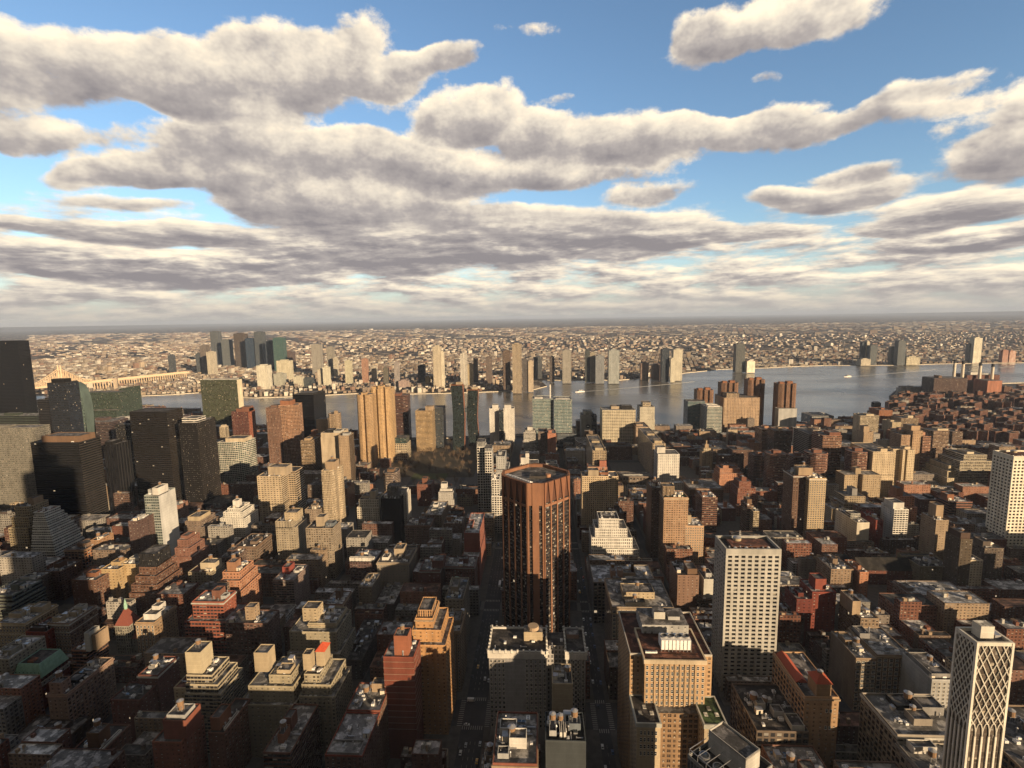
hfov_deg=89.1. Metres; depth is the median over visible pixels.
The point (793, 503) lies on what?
apartment tower
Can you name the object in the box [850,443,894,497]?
apartment tower
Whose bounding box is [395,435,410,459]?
brick building
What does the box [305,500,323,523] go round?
brick building
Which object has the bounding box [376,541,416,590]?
brick building
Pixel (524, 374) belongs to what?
riverside tower
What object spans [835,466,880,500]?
apartment tower
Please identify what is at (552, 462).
brick building
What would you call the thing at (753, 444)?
apartment tower
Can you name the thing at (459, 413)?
apartment tower
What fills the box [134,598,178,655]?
brick building
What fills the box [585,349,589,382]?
riverside tower
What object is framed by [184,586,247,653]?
brick building
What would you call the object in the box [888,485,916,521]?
apartment tower
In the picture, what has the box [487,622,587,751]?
hotel building
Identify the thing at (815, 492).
apartment tower
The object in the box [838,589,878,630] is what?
brick building
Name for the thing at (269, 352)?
riverside tower
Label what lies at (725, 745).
office building
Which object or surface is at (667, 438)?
brick building
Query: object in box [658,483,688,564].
apartment tower
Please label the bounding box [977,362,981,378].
smokestack
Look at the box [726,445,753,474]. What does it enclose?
brick building
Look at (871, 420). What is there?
apartment tower
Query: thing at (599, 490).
apartment tower
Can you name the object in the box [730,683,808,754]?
brick building
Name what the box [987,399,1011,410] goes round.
estate block
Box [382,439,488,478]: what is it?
park lawn
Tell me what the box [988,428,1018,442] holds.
estate block
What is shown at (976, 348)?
riverside tower
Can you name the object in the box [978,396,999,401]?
estate block
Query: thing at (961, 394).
estate block
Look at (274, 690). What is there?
brick building
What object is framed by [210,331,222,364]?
riverside tower
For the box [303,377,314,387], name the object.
riverside tower
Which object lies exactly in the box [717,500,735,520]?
brick building
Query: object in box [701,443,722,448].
brick building
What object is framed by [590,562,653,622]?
brick building
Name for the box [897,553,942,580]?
brick building
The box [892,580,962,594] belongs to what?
brick building
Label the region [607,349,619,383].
riverside tower
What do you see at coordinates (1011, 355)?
riverside tower
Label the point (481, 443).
apartment tower
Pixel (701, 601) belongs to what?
brick building
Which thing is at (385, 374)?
riverside tower
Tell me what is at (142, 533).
apartment tower
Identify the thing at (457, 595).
brick building
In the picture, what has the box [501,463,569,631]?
office tower
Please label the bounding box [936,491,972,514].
brick building
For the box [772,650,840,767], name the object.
brick building
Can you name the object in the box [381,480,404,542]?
apartment tower
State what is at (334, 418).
apartment tower
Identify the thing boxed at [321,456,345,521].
apartment tower
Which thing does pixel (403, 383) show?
riverside tower
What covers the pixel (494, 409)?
apartment tower
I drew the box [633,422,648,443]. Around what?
brick building
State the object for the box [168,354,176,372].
riverside tower
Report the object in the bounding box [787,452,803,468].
apartment tower
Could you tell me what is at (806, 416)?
pier building
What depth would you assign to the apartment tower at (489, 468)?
826.15 m
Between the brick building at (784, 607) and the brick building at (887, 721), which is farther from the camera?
the brick building at (784, 607)
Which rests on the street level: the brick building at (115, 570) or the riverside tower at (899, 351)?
the brick building at (115, 570)
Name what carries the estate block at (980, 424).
on the street level
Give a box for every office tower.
[0,340,37,412]
[0,412,39,423]
[0,424,50,509]
[30,432,108,515]
[37,397,52,433]
[47,378,84,432]
[74,380,96,435]
[90,390,130,419]
[95,417,127,458]
[103,439,136,514]
[115,420,136,481]
[119,385,142,410]
[129,408,185,500]
[178,415,221,503]
[200,378,243,427]
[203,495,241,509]
[292,390,326,437]
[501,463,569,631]
[532,384,552,445]
[553,396,571,433]
[557,429,575,447]
[575,437,585,446]
[589,511,638,558]
[591,413,596,434]
[683,399,704,428]
[699,403,721,437]
[711,535,781,690]
[774,407,796,427]
[985,449,1023,545]
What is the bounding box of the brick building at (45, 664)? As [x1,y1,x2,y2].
[14,649,70,708]
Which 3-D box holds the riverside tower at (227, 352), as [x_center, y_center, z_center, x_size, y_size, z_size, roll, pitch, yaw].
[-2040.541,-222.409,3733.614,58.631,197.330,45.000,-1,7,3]
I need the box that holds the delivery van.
[467,697,474,701]
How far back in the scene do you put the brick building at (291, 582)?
574.79 m
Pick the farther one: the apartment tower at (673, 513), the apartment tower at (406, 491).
the apartment tower at (406, 491)
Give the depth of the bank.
16488.53 m
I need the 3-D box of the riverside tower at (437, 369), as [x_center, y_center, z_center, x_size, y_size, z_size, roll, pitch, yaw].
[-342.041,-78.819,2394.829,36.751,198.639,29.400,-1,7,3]
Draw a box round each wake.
[585,381,693,391]
[851,369,936,376]
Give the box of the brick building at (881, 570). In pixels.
[840,553,911,584]
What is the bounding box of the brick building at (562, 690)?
[552,663,572,711]
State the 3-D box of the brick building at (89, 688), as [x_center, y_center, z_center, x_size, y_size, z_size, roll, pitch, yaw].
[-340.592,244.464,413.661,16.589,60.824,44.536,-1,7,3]
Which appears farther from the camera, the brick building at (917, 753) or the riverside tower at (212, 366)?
the riverside tower at (212, 366)
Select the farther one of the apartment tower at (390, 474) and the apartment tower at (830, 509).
the apartment tower at (390, 474)
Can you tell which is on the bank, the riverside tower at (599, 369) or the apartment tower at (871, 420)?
the riverside tower at (599, 369)
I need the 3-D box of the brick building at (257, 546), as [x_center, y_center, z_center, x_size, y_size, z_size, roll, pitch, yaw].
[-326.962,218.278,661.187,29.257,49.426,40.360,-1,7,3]
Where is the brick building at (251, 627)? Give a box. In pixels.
[225,602,282,672]
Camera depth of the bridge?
2533.17 m
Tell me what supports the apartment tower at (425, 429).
on the street level
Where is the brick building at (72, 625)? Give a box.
[46,603,99,651]
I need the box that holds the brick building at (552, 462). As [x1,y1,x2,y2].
[546,460,558,466]
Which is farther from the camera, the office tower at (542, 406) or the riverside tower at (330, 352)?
the riverside tower at (330, 352)
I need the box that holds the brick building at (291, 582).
[273,560,310,604]
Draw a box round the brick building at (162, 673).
[137,653,179,710]
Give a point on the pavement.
(594, 757)
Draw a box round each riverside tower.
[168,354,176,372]
[195,353,201,372]
[199,345,209,372]
[206,351,217,374]
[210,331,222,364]
[221,339,234,365]
[233,333,247,366]
[245,338,255,367]
[254,331,266,365]
[256,364,272,390]
[265,340,274,368]
[272,337,286,370]
[273,372,286,386]
[276,359,293,381]
[287,351,295,369]
[293,375,303,388]
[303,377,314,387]
[311,344,323,376]
[317,368,322,386]
[322,366,330,387]
[326,346,334,374]
[333,357,338,376]
[344,360,352,384]
[361,358,368,383]
[371,366,377,382]
[383,367,388,382]
[394,361,399,386]
[398,379,409,387]
[418,364,425,384]
[425,376,430,383]
[432,345,441,387]
[441,351,444,387]
[460,352,467,384]
[467,363,473,384]
[473,357,478,381]
[486,356,492,384]
[502,350,510,389]
[512,343,521,392]
[522,358,527,391]
[528,360,533,391]
[534,356,541,378]
[550,356,554,381]
[562,349,570,382]
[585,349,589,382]
[590,352,594,382]
[595,355,603,383]
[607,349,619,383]
[639,362,648,379]
[651,363,659,379]
[660,348,669,381]
[669,358,674,381]
[672,348,682,380]
[733,343,745,372]
[744,360,754,372]
[856,358,870,365]
[859,342,865,358]
[865,341,869,357]
[867,345,877,364]
[887,346,893,364]
[893,340,905,364]
[905,356,919,364]
[965,343,970,362]
[969,337,982,362]
[998,349,1008,362]
[1008,350,1015,361]
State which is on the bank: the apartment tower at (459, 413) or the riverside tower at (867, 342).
the riverside tower at (867, 342)
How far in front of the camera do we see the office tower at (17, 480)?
877.94 m
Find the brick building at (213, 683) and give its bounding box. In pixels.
[184,638,245,752]
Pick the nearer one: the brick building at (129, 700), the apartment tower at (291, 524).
the brick building at (129, 700)
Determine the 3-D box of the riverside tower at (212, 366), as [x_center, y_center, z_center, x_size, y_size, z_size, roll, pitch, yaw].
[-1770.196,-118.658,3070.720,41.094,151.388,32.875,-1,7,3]
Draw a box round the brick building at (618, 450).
[602,442,631,459]
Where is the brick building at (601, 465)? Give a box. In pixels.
[587,459,606,469]
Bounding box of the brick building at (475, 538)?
[463,513,486,587]
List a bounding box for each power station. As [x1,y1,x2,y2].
[921,375,967,393]
[956,371,999,392]
[973,379,1001,394]
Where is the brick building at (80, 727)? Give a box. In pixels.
[16,715,92,747]
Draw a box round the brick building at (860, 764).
[833,760,899,767]
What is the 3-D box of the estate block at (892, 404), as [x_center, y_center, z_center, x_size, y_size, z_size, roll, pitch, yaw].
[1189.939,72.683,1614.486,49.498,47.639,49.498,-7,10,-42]
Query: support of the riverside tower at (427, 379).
on the bank
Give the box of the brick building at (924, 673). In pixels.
[899,652,950,708]
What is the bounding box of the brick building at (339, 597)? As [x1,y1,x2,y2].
[324,587,352,623]
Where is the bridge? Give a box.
[34,365,188,388]
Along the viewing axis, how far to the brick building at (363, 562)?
612.20 m
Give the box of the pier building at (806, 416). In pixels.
[801,412,833,422]
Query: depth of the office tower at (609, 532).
668.85 m
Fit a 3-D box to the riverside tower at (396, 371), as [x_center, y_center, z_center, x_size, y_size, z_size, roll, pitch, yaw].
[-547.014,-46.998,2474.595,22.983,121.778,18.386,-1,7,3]
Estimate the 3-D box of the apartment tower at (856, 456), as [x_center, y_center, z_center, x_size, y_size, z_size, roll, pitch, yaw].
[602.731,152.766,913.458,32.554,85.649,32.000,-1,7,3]
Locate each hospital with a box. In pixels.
[600,404,635,444]
[681,479,723,503]
[715,392,759,431]
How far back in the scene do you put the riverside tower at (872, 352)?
3147.91 m
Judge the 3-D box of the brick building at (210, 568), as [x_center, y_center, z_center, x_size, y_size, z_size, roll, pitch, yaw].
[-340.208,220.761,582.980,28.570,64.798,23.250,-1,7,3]
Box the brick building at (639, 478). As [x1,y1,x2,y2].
[617,472,652,485]
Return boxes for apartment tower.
[8,495,48,550]
[31,506,84,556]
[128,513,156,555]
[144,481,179,555]
[218,435,257,482]
[219,424,228,440]
[220,495,258,537]
[231,405,257,453]
[257,461,291,522]
[266,404,283,462]
[275,506,306,558]
[278,399,303,465]
[288,466,305,517]
[300,436,321,469]
[306,513,342,578]
[309,429,322,469]
[316,417,328,431]
[321,428,347,468]
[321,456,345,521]
[328,411,341,428]
[338,432,355,479]
[356,392,378,467]
[357,488,383,529]
[371,385,396,462]
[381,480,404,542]
[383,467,400,491]
[395,392,411,443]
[401,487,411,527]
[415,405,435,450]
[434,405,446,447]
[451,382,465,449]
[467,387,479,445]
[477,438,486,512]
[485,445,493,508]
[489,404,499,443]
[492,469,502,532]
[496,450,509,487]
[499,410,503,440]
[503,404,514,443]
[524,426,536,449]
[538,428,547,459]
[547,429,555,452]
[581,467,617,524]
[586,435,605,469]
[636,401,654,429]
[638,427,665,475]
[645,476,660,557]
[653,445,679,482]
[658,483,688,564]
[685,511,703,563]
[694,387,713,402]
[695,490,717,532]
[699,440,712,468]
[712,463,742,492]
[718,380,737,395]
[729,475,757,508]
[737,438,761,451]
[740,493,753,530]
[744,377,764,425]
[747,451,763,486]
[749,507,758,530]
[754,425,769,451]
[763,449,786,486]
[767,426,791,452]
[772,381,796,425]
[781,467,809,536]
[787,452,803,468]
[793,427,817,453]
[794,461,826,529]
[803,448,827,478]
[811,430,841,474]
[824,498,845,519]
[830,485,873,509]
[834,509,869,539]
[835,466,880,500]
[843,447,868,469]
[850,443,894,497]
[851,413,878,441]
[856,425,873,442]
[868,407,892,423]
[880,498,908,537]
[882,419,900,438]
[887,445,914,484]
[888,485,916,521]
[889,430,911,447]
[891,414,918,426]
[901,423,922,470]
[918,502,948,559]
[919,432,930,470]
[920,427,948,459]
[921,459,957,485]
[937,449,991,484]
[941,620,1014,767]
[942,527,972,585]
[948,428,962,444]
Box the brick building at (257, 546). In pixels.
[235,533,273,561]
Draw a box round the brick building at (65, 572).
[44,559,82,599]
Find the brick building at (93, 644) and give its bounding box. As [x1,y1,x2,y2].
[71,625,109,672]
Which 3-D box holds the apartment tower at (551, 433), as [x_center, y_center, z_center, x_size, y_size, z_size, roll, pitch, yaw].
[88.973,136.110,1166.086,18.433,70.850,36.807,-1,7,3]
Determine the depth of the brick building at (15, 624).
504.58 m
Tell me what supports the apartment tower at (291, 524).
on the street level
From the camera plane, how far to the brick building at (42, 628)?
487.16 m
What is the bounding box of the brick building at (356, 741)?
[325,712,382,767]
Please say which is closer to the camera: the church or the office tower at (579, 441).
the church
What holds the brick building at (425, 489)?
on the street level
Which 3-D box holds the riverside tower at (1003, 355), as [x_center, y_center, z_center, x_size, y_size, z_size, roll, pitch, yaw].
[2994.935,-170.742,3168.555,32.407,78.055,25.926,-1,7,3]
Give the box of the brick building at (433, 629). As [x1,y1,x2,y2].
[411,597,455,734]
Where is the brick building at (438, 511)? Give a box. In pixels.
[425,501,448,527]
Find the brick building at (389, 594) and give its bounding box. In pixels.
[375,581,402,618]
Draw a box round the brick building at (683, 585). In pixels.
[669,560,698,611]
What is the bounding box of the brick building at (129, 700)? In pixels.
[110,682,158,742]
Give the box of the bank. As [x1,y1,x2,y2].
[0,311,1023,397]
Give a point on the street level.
(477, 713)
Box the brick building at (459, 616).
[448,608,466,690]
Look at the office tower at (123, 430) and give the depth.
987.39 m
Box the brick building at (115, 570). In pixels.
[100,555,128,598]
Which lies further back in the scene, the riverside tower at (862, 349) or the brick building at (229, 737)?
the riverside tower at (862, 349)
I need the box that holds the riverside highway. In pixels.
[412,382,1023,438]
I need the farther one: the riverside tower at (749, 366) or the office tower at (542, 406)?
the riverside tower at (749, 366)
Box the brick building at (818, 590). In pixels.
[799,573,835,631]
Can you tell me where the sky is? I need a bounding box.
[0,0,1023,326]
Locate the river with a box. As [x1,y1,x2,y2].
[36,363,1023,436]
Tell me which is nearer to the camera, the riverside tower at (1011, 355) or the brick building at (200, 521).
the brick building at (200, 521)
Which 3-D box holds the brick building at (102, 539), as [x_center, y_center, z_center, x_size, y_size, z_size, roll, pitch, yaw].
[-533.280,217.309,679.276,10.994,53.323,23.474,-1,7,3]
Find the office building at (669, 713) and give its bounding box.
[617,607,727,767]
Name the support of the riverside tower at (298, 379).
on the bank
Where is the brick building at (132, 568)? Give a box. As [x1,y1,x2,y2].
[121,554,139,592]
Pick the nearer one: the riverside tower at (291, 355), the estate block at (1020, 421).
the estate block at (1020, 421)
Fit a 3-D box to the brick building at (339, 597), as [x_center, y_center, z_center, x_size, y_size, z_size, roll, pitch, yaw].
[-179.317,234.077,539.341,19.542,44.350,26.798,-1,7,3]
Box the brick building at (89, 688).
[46,657,116,725]
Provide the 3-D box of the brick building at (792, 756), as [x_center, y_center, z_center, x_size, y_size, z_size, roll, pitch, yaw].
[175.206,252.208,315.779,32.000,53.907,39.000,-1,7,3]
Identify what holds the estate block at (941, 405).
on the street level
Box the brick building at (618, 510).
[607,502,623,518]
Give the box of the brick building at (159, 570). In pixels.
[129,544,187,616]
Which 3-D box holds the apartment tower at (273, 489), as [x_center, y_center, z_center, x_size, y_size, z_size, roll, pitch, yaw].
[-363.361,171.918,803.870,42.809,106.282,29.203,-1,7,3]
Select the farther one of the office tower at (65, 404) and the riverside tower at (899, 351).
the riverside tower at (899, 351)
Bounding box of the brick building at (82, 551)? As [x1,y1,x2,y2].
[63,538,95,568]
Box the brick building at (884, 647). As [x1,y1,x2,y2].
[848,625,907,692]
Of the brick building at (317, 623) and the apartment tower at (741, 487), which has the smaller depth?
the brick building at (317, 623)
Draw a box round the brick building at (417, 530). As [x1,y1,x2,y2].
[404,512,434,545]
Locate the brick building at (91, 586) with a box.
[71,565,110,606]
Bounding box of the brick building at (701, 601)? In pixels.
[696,591,711,606]
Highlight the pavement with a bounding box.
[0,441,1023,767]
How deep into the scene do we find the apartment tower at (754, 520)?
726.56 m
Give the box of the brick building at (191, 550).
[172,531,209,581]
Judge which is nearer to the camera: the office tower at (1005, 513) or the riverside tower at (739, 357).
the office tower at (1005, 513)
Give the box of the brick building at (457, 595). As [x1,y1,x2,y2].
[445,577,470,644]
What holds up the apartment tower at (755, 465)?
on the street level
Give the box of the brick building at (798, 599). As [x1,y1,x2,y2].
[784,586,811,646]
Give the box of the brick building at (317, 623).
[287,601,355,658]
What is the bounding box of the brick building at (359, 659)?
[346,618,382,678]
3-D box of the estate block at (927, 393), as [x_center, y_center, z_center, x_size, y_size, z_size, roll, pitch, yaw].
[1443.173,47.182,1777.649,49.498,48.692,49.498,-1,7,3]
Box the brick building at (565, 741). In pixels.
[545,708,585,767]
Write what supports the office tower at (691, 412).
on the street level
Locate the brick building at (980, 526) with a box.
[968,517,986,531]
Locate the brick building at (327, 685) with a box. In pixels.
[299,642,352,754]
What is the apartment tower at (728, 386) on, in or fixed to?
on the street level
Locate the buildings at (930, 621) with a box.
[0,383,1023,767]
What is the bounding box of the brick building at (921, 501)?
[909,493,936,516]
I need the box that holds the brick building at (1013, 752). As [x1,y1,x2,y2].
[1001,705,1023,767]
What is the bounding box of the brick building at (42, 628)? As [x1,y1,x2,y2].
[26,617,56,648]
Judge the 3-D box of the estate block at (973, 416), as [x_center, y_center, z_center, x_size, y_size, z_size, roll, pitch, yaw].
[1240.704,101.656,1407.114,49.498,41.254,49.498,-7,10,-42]
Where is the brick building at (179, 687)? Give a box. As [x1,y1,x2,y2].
[173,675,186,704]
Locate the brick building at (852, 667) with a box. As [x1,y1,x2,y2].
[828,631,876,710]
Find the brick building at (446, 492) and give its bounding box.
[438,481,456,506]
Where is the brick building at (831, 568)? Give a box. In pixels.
[815,554,853,588]
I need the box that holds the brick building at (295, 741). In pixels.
[263,703,321,767]
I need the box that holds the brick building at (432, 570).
[418,554,445,606]
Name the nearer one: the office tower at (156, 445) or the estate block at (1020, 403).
the office tower at (156, 445)
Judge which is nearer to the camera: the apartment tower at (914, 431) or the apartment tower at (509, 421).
the apartment tower at (914, 431)
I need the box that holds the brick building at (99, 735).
[75,718,131,749]
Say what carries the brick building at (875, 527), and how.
on the street level
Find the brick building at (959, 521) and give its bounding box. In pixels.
[943,515,974,531]
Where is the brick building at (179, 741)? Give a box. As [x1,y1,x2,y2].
[152,698,208,767]
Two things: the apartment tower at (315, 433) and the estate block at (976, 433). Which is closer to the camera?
the apartment tower at (315, 433)
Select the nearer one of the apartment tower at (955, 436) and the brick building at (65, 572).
the brick building at (65, 572)
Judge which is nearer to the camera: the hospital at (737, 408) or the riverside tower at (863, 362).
the hospital at (737, 408)
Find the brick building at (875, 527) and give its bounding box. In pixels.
[860,509,883,548]
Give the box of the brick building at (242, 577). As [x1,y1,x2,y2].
[220,553,262,606]
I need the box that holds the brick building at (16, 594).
[0,579,47,619]
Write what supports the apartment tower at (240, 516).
on the street level
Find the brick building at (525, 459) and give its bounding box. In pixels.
[520,452,537,464]
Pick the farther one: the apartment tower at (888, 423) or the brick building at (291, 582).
the apartment tower at (888, 423)
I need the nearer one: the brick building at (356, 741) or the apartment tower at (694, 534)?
the brick building at (356, 741)
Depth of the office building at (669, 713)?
325.95 m
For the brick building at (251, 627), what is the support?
on the street level
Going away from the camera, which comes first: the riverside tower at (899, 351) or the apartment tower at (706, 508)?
the apartment tower at (706, 508)
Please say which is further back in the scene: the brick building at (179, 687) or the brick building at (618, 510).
the brick building at (618, 510)
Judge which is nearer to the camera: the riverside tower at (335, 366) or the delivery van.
the delivery van
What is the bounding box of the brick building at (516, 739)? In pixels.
[491,711,538,767]
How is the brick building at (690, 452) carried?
on the street level
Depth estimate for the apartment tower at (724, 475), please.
940.11 m
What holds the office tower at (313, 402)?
on the street level
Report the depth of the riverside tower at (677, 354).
2530.49 m
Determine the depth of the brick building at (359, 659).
486.60 m
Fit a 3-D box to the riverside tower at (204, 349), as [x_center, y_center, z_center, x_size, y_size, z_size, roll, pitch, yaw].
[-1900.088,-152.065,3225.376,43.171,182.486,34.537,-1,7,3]
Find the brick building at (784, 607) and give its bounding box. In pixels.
[778,602,804,646]
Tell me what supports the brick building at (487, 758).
on the street level
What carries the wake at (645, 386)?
on the river
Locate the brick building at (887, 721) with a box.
[856,690,946,760]
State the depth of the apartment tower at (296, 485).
814.84 m
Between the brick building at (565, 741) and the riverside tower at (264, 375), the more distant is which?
the riverside tower at (264, 375)
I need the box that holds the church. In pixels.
[114,598,140,653]
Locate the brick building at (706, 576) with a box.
[698,565,713,605]
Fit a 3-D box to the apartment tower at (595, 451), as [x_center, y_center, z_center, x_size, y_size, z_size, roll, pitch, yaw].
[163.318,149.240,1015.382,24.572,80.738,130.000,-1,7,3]
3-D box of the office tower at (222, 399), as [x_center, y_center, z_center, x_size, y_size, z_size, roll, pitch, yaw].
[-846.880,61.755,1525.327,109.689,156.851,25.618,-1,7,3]
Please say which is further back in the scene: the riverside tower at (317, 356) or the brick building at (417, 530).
the riverside tower at (317, 356)
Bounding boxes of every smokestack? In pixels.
[952,360,956,376]
[960,361,964,376]
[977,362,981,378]
[990,363,994,378]
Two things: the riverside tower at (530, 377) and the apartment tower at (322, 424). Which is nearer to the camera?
the apartment tower at (322, 424)
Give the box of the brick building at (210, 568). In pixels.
[188,554,224,585]
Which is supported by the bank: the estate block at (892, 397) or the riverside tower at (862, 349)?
the riverside tower at (862, 349)
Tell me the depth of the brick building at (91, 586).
565.21 m
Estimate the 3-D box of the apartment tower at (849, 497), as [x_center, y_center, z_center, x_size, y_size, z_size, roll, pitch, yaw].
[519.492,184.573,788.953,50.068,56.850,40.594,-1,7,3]
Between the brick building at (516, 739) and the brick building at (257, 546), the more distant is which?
the brick building at (257, 546)
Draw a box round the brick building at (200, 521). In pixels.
[184,508,219,539]
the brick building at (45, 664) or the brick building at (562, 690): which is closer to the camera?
the brick building at (562, 690)
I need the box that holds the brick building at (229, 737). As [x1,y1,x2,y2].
[208,698,251,767]
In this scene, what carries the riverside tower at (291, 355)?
on the bank
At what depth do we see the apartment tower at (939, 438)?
1073.87 m
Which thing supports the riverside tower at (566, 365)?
on the bank
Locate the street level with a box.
[45,383,1021,767]
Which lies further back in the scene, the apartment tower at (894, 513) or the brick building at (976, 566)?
the apartment tower at (894, 513)
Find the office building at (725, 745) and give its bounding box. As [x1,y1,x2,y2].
[687,721,772,767]
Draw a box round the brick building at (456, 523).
[443,514,464,538]
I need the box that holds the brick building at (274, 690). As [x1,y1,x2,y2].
[243,644,304,757]
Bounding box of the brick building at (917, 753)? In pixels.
[894,739,943,767]
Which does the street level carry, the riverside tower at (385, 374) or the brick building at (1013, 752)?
the brick building at (1013, 752)
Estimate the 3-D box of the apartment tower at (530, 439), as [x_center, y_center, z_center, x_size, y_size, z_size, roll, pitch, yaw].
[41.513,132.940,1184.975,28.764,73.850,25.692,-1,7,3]
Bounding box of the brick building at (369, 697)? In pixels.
[346,677,389,767]
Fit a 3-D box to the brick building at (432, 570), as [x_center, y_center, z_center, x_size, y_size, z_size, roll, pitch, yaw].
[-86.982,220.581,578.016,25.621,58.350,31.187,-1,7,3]
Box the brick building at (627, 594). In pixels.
[604,578,673,638]
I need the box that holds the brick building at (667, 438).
[661,432,681,444]
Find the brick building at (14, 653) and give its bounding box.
[0,635,46,673]
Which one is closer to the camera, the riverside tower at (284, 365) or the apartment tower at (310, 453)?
the apartment tower at (310, 453)
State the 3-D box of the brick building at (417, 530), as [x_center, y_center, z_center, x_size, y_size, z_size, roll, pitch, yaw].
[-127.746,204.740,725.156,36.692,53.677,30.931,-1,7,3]
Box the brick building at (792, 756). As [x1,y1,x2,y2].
[761,744,826,767]
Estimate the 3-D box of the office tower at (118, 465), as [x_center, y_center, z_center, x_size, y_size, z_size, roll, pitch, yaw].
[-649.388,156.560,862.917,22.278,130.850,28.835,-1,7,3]
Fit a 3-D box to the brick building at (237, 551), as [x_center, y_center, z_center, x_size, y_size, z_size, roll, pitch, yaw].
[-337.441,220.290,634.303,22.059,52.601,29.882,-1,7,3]
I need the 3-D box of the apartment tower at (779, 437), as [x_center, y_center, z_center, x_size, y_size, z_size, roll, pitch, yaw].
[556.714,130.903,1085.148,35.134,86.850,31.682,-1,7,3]
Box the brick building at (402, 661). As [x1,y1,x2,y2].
[383,624,423,758]
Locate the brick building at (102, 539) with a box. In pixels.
[90,532,113,547]
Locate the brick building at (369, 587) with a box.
[358,573,380,602]
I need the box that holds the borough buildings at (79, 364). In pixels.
[25,320,1023,396]
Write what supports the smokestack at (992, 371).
on the street level
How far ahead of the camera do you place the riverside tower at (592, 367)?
2514.04 m
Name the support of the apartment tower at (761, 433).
on the street level
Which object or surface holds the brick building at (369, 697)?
on the street level
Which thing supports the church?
on the street level
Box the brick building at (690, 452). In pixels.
[679,448,699,456]
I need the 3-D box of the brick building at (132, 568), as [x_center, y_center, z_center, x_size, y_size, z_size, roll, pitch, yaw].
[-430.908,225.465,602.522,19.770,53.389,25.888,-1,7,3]
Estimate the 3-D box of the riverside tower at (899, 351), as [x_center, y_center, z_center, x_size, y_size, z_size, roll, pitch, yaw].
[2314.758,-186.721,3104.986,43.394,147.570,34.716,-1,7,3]
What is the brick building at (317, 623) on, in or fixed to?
on the street level
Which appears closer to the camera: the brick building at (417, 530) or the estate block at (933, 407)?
the brick building at (417, 530)
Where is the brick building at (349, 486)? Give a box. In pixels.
[344,481,355,510]
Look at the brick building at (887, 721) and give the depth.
335.90 m
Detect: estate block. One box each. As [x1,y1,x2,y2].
[885,400,905,408]
[886,427,900,446]
[890,394,909,400]
[890,407,910,412]
[898,390,917,405]
[899,411,923,423]
[908,406,930,416]
[915,402,937,410]
[917,397,938,402]
[922,421,948,427]
[924,391,944,397]
[928,400,947,408]
[928,412,953,422]
[935,408,958,417]
[941,421,965,429]
[948,397,967,409]
[953,392,973,397]
[958,414,983,420]
[959,399,981,408]
[959,427,988,440]
[964,407,987,416]
[965,419,992,430]
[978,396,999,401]
[985,392,1005,398]
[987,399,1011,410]
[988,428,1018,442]
[990,414,1016,425]
[995,420,1023,430]
[996,408,1021,415]
[1009,395,1023,406]
[1012,419,1023,423]
[1017,413,1023,419]
[1018,401,1023,406]
[1019,429,1023,438]
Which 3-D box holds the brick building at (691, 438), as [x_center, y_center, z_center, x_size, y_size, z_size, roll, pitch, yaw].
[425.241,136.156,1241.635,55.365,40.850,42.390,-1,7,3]
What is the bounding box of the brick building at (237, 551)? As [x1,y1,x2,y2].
[218,543,247,568]
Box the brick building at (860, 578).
[844,559,868,597]
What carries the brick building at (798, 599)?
on the street level
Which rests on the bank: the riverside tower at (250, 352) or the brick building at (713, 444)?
the riverside tower at (250, 352)
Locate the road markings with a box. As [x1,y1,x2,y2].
[457,496,614,767]
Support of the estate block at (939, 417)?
on the street level
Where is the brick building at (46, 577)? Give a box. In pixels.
[19,571,55,602]
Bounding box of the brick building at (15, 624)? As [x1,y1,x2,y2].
[0,601,58,647]
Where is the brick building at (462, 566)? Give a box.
[444,555,477,584]
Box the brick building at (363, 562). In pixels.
[349,549,382,580]
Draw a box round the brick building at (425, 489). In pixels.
[417,476,434,505]
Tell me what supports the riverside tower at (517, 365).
on the bank
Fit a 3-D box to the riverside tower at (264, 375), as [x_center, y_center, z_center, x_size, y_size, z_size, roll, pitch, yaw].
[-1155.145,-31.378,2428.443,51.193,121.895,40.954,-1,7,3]
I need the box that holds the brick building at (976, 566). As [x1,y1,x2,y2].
[968,554,982,585]
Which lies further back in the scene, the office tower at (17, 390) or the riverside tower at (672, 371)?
the riverside tower at (672, 371)
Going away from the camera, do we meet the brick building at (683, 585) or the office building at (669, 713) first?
the office building at (669, 713)
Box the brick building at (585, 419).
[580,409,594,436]
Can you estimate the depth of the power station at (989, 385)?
1836.95 m
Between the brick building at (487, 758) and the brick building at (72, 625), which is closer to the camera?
the brick building at (487, 758)
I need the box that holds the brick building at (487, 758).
[483,742,492,767]
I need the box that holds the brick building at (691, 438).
[677,433,704,444]
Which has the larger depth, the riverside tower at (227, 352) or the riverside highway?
the riverside tower at (227, 352)
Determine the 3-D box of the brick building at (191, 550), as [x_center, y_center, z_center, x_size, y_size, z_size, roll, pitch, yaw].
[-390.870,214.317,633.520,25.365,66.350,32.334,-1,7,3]
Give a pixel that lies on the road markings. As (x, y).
(485, 672)
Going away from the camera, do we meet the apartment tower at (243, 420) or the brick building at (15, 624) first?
the brick building at (15, 624)
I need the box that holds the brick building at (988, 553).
[971,537,1003,579]

